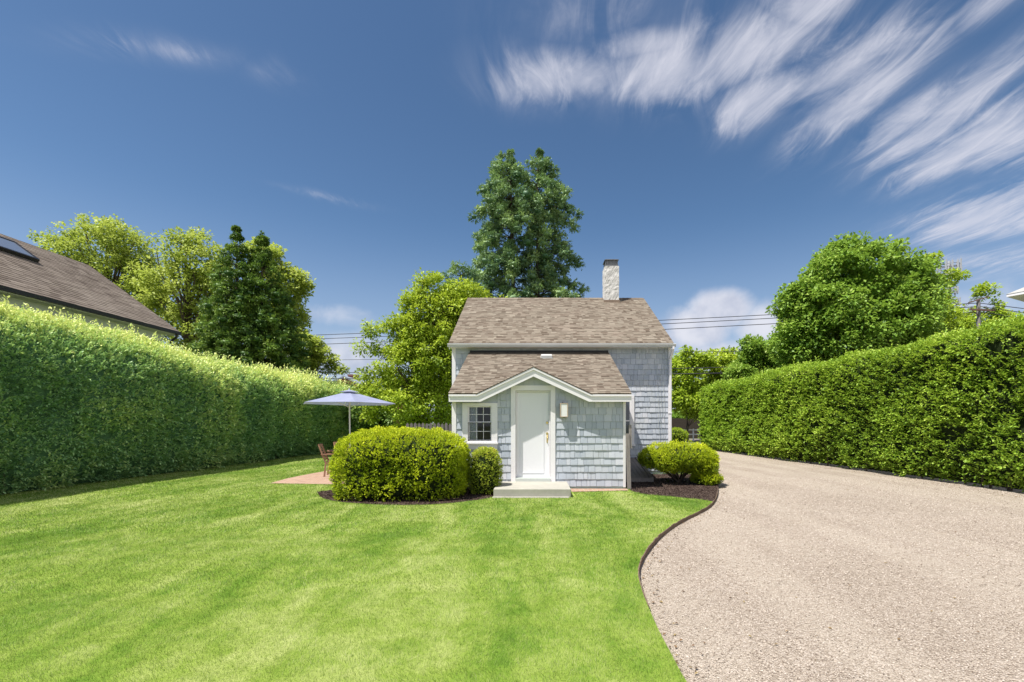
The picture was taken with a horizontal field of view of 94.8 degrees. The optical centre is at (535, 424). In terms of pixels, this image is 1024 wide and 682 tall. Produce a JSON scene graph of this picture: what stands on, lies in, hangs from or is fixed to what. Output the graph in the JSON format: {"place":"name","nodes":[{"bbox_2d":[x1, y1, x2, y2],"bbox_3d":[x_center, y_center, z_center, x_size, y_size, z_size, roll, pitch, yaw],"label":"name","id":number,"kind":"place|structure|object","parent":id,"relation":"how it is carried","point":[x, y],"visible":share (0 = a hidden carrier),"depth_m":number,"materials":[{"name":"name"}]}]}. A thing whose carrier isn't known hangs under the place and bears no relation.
{"place":"outdoors","nodes":[
{"label":"outdoors","id":0,"kind":"place"},
{"bbox_2d":[0,234,180,344],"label":"neighbouring house","id":1,"kind":"structure","parent":0,"point":[35,277],"depth_m":15.66,"materials":[{"name":"tile"}]},
{"bbox_2d":[0,444,714,681],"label":"lawn","id":2,"kind":"structure","parent":0,"point":[482,636],"depth_m":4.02,"materials":[{"name":"green plant"}]},
{"bbox_2d":[0,295,376,494],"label":"clipped hedge","id":3,"kind":"object","parent":2,"relation":"on","point":[81,401],"visible":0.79,"depth_m":13.17,"materials":[{"name":"green plant"}]},
{"bbox_2d":[272,470,342,483],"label":"brick patio","id":4,"kind":"structure","parent":2,"relation":"on","point":[315,478],"depth_m":12.87,"materials":[{"name":"brick"}]},
{"bbox_2d":[318,444,342,476],"bbox_3d":[-6.026,1.022,13.826,0.636,0.944,0.576,0,0,-14],"label":"patio chair","id":5,"kind":"object","parent":4,"relation":"on","point":[322,453],"visible":0.58,"depth_m":13.65,"materials":[{"name":"brown wood"}]},
{"bbox_2d":[303,388,394,447],"bbox_3d":[-5.801,0.177,14.600,2.918,2.629,2.578,0,0,0],"label":"parasol","id":6,"kind":"object","parent":4,"relation":"on","point":[348,397],"visible":0.9,"depth_m":14.34,"materials":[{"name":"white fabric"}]},
{"bbox_2d":[406,423,451,439],"bbox_3d":[-3.489,0.710,15.930,1.878,1.580,0.070,0,0,0],"label":"picket fence","id":7,"kind":"object","parent":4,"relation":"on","point":[430,426],"visible":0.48,"depth_m":15.90,"materials":[{"name":"grey wood"}]},
{"bbox_2d":[344,397,403,430],"bbox_3d":[-9.353,-0.221,27.250,3.615,3.469,3.010,0,0,0],"label":"dark shrub","id":8,"kind":"object","parent":2,"relation":"on","point":[384,418],"visible":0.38,"depth_m":26.58,"materials":[{"name":"green plant"}]},
{"bbox_2d":[317,488,492,504],"bbox_3d":[-2.869,1.494,10.194,4.069,0.001,2.811,0,0,0],"label":"mulch bed","id":9,"kind":"object","parent":2,"relation":"on","point":[422,500],"visible":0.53,"depth_m":9.36,"materials":[{"name":"brown soil"}]},
{"bbox_2d":[327,425,470,501],"bbox_3d":[-2.851,0.823,10.111,2.921,1.658,2.280,0,0,0],"label":"rounded bush","id":10,"kind":"object","parent":9,"relation":"on","point":[401,463],"visible":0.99,"depth_m":9.31,"materials":[{"name":"green plant"}]},
{"bbox_2d":[467,446,503,494],"bbox_3d":[-1.108,0.997,10.316,0.836,1.095,0.847,0,0,0],"label":"round bush","id":11,"kind":"object","parent":9,"relation":"on","point":[485,470],"visible":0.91,"depth_m":10.07,"materials":[{"name":"green plant"}]},
{"bbox_2d":[349,267,507,428],"bbox_3d":[-5.485,-3.287,24.057,8.390,9.625,4.747,0,0,0],"label":"holly tree","id":12,"kind":"object","parent":2,"relation":"on","point":[431,325],"visible":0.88,"depth_m":23.36,"materials":[{"name":"green plant"}]},
{"bbox_2d":[421,260,486,404],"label":"spruce","id":13,"kind":"object","parent":2,"relation":"on","point":[471,273],"visible":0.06,"depth_m":26.41,"materials":[{"name":"green plant"}]},
{"bbox_2d":[466,148,555,297],"bbox_3d":[-1.437,-8.069,29.842,6.502,19.150,6.618,0,0,0],"label":"spruce","id":14,"kind":"object","parent":2,"relation":"on","point":[500,185],"visible":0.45,"depth_m":28.61,"materials":[{"name":"green plant"}]},
{"bbox_2d":[492,481,570,497],"bbox_3d":[-0.088,1.422,10.340,1.623,0.196,1.400,0,0,0],"label":"doorstep","id":15,"kind":"object","parent":2,"relation":"on","point":[514,489],"visible":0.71,"depth_m":9.72,"materials":[{"name":"concrete"}]},
{"bbox_2d":[501,147,589,297],"bbox_3d":[0.180,-8.226,30.616,6.534,19.455,6.878,0,0,-42],"label":"spruce","id":16,"kind":"object","parent":2,"relation":"on","point":[547,280],"visible":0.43,"depth_m":29.34,"materials":[{"name":"green plant"}]},
{"bbox_2d":[447,259,675,488],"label":"cottage","id":17,"kind":"structure","parent":2,"relation":"on","point":[569,390],"depth_m":13.18,"materials":[{"name":"paint"}]},
{"bbox_2d":[469,407,477,439],"bbox_3d":[-1.480,-0.010,11.144,0.200,0.874,0.014,0,0,0],"label":"curtain","id":18,"kind":"object","parent":17,"relation":"hanging from","point":[472,410],"visible":0.6,"depth_m":11.14,"materials":[{"name":"fabric"}]},
{"bbox_2d":[462,403,497,449],"bbox_3d":[-1.318,0.029,11.067,0.854,1.094,0.145,0,0,0],"label":"window","id":19,"kind":"structure","parent":17,"relation":"in","point":[493,442],"depth_m":11.02,"materials":[{"name":"white paint"}]},
{"bbox_2d":[517,392,548,476],"bbox_3d":[-0.071,0.232,11.123,0.752,2.012,0.105,0,0,0],"label":"door","id":20,"kind":"structure","parent":17,"relation":"in","point":[532,407],"depth_m":11.14,"materials":[{"name":"paint"}]},
{"bbox_2d":[626,395,634,445],"bbox_3d":[2.473,-0.131,14.318,1.098,1.544,0.076,0,0,0],"label":"window","id":21,"kind":"structure","parent":17,"relation":"in","point":[629,405],"depth_m":14.32,"materials":[{"name":"white paint"}]},
{"bbox_2d":[571,489,627,491],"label":"brick path","id":22,"kind":"structure","parent":2,"relation":"on","point":[575,490],"depth_m":10.86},
{"bbox_2d":[626,474,717,500],"bbox_3d":[3.113,1.494,12.358,3.160,0.001,5.603,0,0,21],"label":"mulch bed","id":23,"kind":"object","parent":2,"relation":"on","point":[687,487],"visible":0.55,"depth_m":11.06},
{"bbox_2d":[316,473,718,504],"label":"bark chips","id":24,"kind":"object","parent":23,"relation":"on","point":[492,494],"visible":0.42,"depth_m":10.19,"materials":[{"name":"brown wood"}]},
{"bbox_2d":[626,425,631,488],"bbox_3d":[2.170,0.750,10.999,0.148,1.502,0.082,0,0,0],"label":"wooden post","id":25,"kind":"object","parent":23,"relation":"on","point":[628,441],"visible":0.93,"depth_m":10.96,"materials":[{"name":"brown wood"}]},
{"bbox_2d":[626,457,653,481],"bbox_3d":[2.603,1.251,13.334,0.978,0.557,1.992,0,0,0],"label":"cellar hatch","id":26,"kind":"object","parent":23,"relation":"on","point":[640,473],"visible":0.42,"depth_m":12.74,"materials":[{"name":"grey metal"}]},
{"bbox_2d":[637,439,723,485],"bbox_3d":[3.716,0.945,12.323,2.105,1.192,1.772,0,0,0],"label":"spreading bush","id":27,"kind":"object","parent":23,"relation":"on","point":[695,461],"visible":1,"depth_m":11.76,"materials":[{"name":"green plant"}]},
{"bbox_2d":[334,374,402,423],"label":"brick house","id":28,"kind":"structure","parent":0,"point":[350,376],"depth_m":62.30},
{"bbox_2d":[0,0,1023,422],"label":"sky","id":29,"kind":"structure","parent":0,"point":[706,148],"materials":[{"name":"blue"}]},
{"bbox_2d":[424,427,700,443],"bbox_3d":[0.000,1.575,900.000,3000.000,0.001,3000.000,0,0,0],"label":"ground","id":30,"kind":"structure","parent":0,"point":[687,442],"depth_m":44.87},
{"bbox_2d":[26,213,176,308],"bbox_3d":[-31.343,-6.907,34.097,10.898,16.829,6.373,0,0,0],"label":"plane tree","id":31,"kind":"object","parent":30,"relation":"on","point":[124,259],"visible":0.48,"depth_m":33.02,"materials":[{"name":"green plant"}]},
{"bbox_2d":[129,225,241,354],"bbox_3d":[-24.519,-6.341,32.961,8.042,15.710,5.416,0,0,0],"label":"plane tree","id":32,"kind":"object","parent":30,"relation":"on","point":[180,317],"visible":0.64,"depth_m":32.02,"materials":[{"name":"green plant"}]},
{"bbox_2d":[187,225,290,370],"bbox_3d":[-16.499,-4.787,26.098,5.793,12.574,5.935,0,0,29],"label":"dark spruce","id":33,"kind":"object","parent":30,"relation":"on","point":[225,310],"visible":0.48,"depth_m":25.14,"materials":[{"name":"green plant"}]},
{"bbox_2d":[200,230,322,379],"bbox_3d":[-15.760,-4.804,26.656,6.471,12.608,6.492,0,0,0],"label":"dark spruce","id":34,"kind":"object","parent":30,"relation":"on","point":[285,331],"visible":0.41,"depth_m":26.26,"materials":[{"name":"green plant"}]},
{"bbox_2d":[243,236,315,344],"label":"plane tree","id":35,"kind":"object","parent":30,"relation":"on","point":[298,284],"visible":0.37,"depth_m":35.87,"materials":[{"name":"green plant"}]},
{"bbox_2d":[287,331,350,377],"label":"plane tree","id":36,"kind":"object","parent":30,"relation":"on","point":[319,348],"visible":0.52,"depth_m":29.77,"materials":[{"name":"green plant"}]},
{"bbox_2d":[403,403,695,429],"bbox_3d":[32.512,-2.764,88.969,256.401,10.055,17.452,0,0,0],"label":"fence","id":37,"kind":"object","parent":30,"relation":"on","point":[676,415],"visible":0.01,"depth_m":91.95,"materials":[{"name":"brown wood"}]},
{"bbox_2d":[672,427,688,442],"bbox_3d":[11.899,0.889,39.973,2.149,1.505,2.047,0,0,0],"label":"distant round bush","id":38,"kind":"object","parent":30,"relation":"on","point":[679,434],"visible":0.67,"depth_m":39.39,"materials":[{"name":"green plant"}]},
{"bbox_2d":[672,418,700,437],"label":"board fence","id":39,"kind":"object","parent":30,"relation":"on","point":[679,423],"visible":0.11,"depth_m":55.01,"materials":[{"name":"wood"}]},
{"bbox_2d":[682,429,699,440],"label":"rail fence","id":40,"kind":"object","parent":30,"relation":"on","point":[693,434],"visible":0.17,"depth_m":45.50,"materials":[{"name":"white paint"}]},
{"bbox_2d":[672,345,718,440],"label":"young tree","id":41,"kind":"object","parent":30,"relation":"on","point":[683,391],"visible":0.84,"depth_m":43.29,"materials":[{"name":"green plant"}]},
{"bbox_2d":[685,345,758,421],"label":"background tree","id":42,"kind":"object","parent":30,"relation":"on","point":[724,358],"visible":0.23,"depth_m":45.06,"materials":[{"name":"green plant"}]},
{"bbox_2d":[721,332,784,380],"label":"background tree","id":43,"kind":"object","parent":30,"relation":"on","point":[753,355],"visible":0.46,"depth_m":33.44,"materials":[{"name":"green plant"}]},
{"bbox_2d":[697,310,1023,492],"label":"clipped hedge","id":44,"kind":"object","parent":30,"relation":"on","point":[947,405],"visible":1,"depth_m":14.18,"materials":[{"name":"green plant"}]},
{"bbox_2d":[764,231,958,367],"bbox_3d":[16.520,-4.176,24.120,9.245,11.377,6.359,0,0,0],"label":"maple tree","id":45,"kind":"object","parent":30,"relation":"on","point":[840,296],"visible":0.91,"depth_m":22.51,"materials":[{"name":"green plant"}]},
{"bbox_2d":[913,250,971,330],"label":"open branched tree","id":46,"kind":"object","parent":30,"relation":"on","point":[956,274],"visible":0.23,"depth_m":26.57,"materials":[{"name":"green plant"}]},
{"bbox_2d":[968,296,995,328],"bbox_3d":[34.004,-4.141,35.961,1.929,11.403,0.402,0,0,0],"label":"utility pole","id":47,"kind":"object","parent":30,"relation":"on","point":[978,309],"visible":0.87,"depth_m":35.88,"materials":[{"name":"grey wood"}]},
{"bbox_2d":[323,373,722,378],"bbox_3d":[-0.227,-4.468,41.692,69.562,0.450,0.478,0,0,9],"label":"service cable","id":48,"kind":"object","parent":47,"relation":"attached to","point":[672,373],"visible":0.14,"depth_m":39.85,"materials":[{"name":"black rubber"}]},
{"bbox_2d":[323,367,727,372],"bbox_3d":[-0.226,-5.046,41.693,69.562,0.564,0.451,0,0,9],"label":"service cable","id":49,"kind":"object","parent":47,"relation":"attached to","point":[672,368],"visible":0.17,"depth_m":39.80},
{"bbox_2d":[351,351,734,359],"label":"service cable","id":50,"kind":"object","parent":47,"relation":"attached to","point":[700,351],"visible":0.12,"depth_m":40.41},
{"bbox_2d":[320,306,1023,338],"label":"power line","id":51,"kind":"object","parent":47,"relation":"attached to","point":[714,321],"visible":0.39,"depth_m":38.90,"materials":[{"name":"black metal"}]},
{"bbox_2d":[333,312,1010,343],"bbox_3d":[3.529,-7.593,40.800,77.244,2.178,1.683,0,0,10],"label":"power line","id":52,"kind":"object","parent":47,"relation":"attached to","point":[705,327],"visible":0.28,"depth_m":38.96,"materials":[{"name":"black metal"}]},
{"bbox_2d":[321,303,1023,334],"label":"power line","id":53,"kind":"object","parent":47,"relation":"attached to","point":[729,316],"visible":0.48,"depth_m":38.82,"materials":[{"name":"black metal"}]},
{"bbox_2d":[942,281,1023,336],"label":"leafy shrub","id":54,"kind":"object","parent":30,"relation":"on","point":[969,321],"visible":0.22,"depth_m":38.62,"materials":[{"name":"green plant"}]},
{"bbox_2d":[1006,287,1023,301],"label":"grey roofed house","id":55,"kind":"structure","parent":30,"relation":"on","point":[1018,294],"depth_m":29.83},
{"bbox_2d":[639,449,1023,681],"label":"driveway","id":56,"kind":"structure","parent":0,"point":[738,466],"depth_m":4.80,"materials":[{"name":"beige gravel"}]},
{"bbox_2d":[638,492,717,606],"bbox_3d":[2.494,1.529,7.632,0.420,0.082,8.060,0,0,26],"label":"lawn edging","id":57,"kind":"object","parent":56,"relation":"on","point":[661,535],"visible":0.79,"depth_m":6.69,"materials":[{"name":"brown metal"}]},
{"bbox_2d":[642,455,1023,676],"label":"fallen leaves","id":58,"kind":"object","parent":56,"relation":"on","point":[746,592],"visible":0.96,"depth_m":4.83,"materials":[{"name":"brown plant"}]},
{"bbox_2d":[936,258,961,305],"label":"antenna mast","id":59,"kind":"object","parent":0,"point":[948,264],"visible":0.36,"depth_m":118.52,"materials":[{"name":"metal"}]}
]}

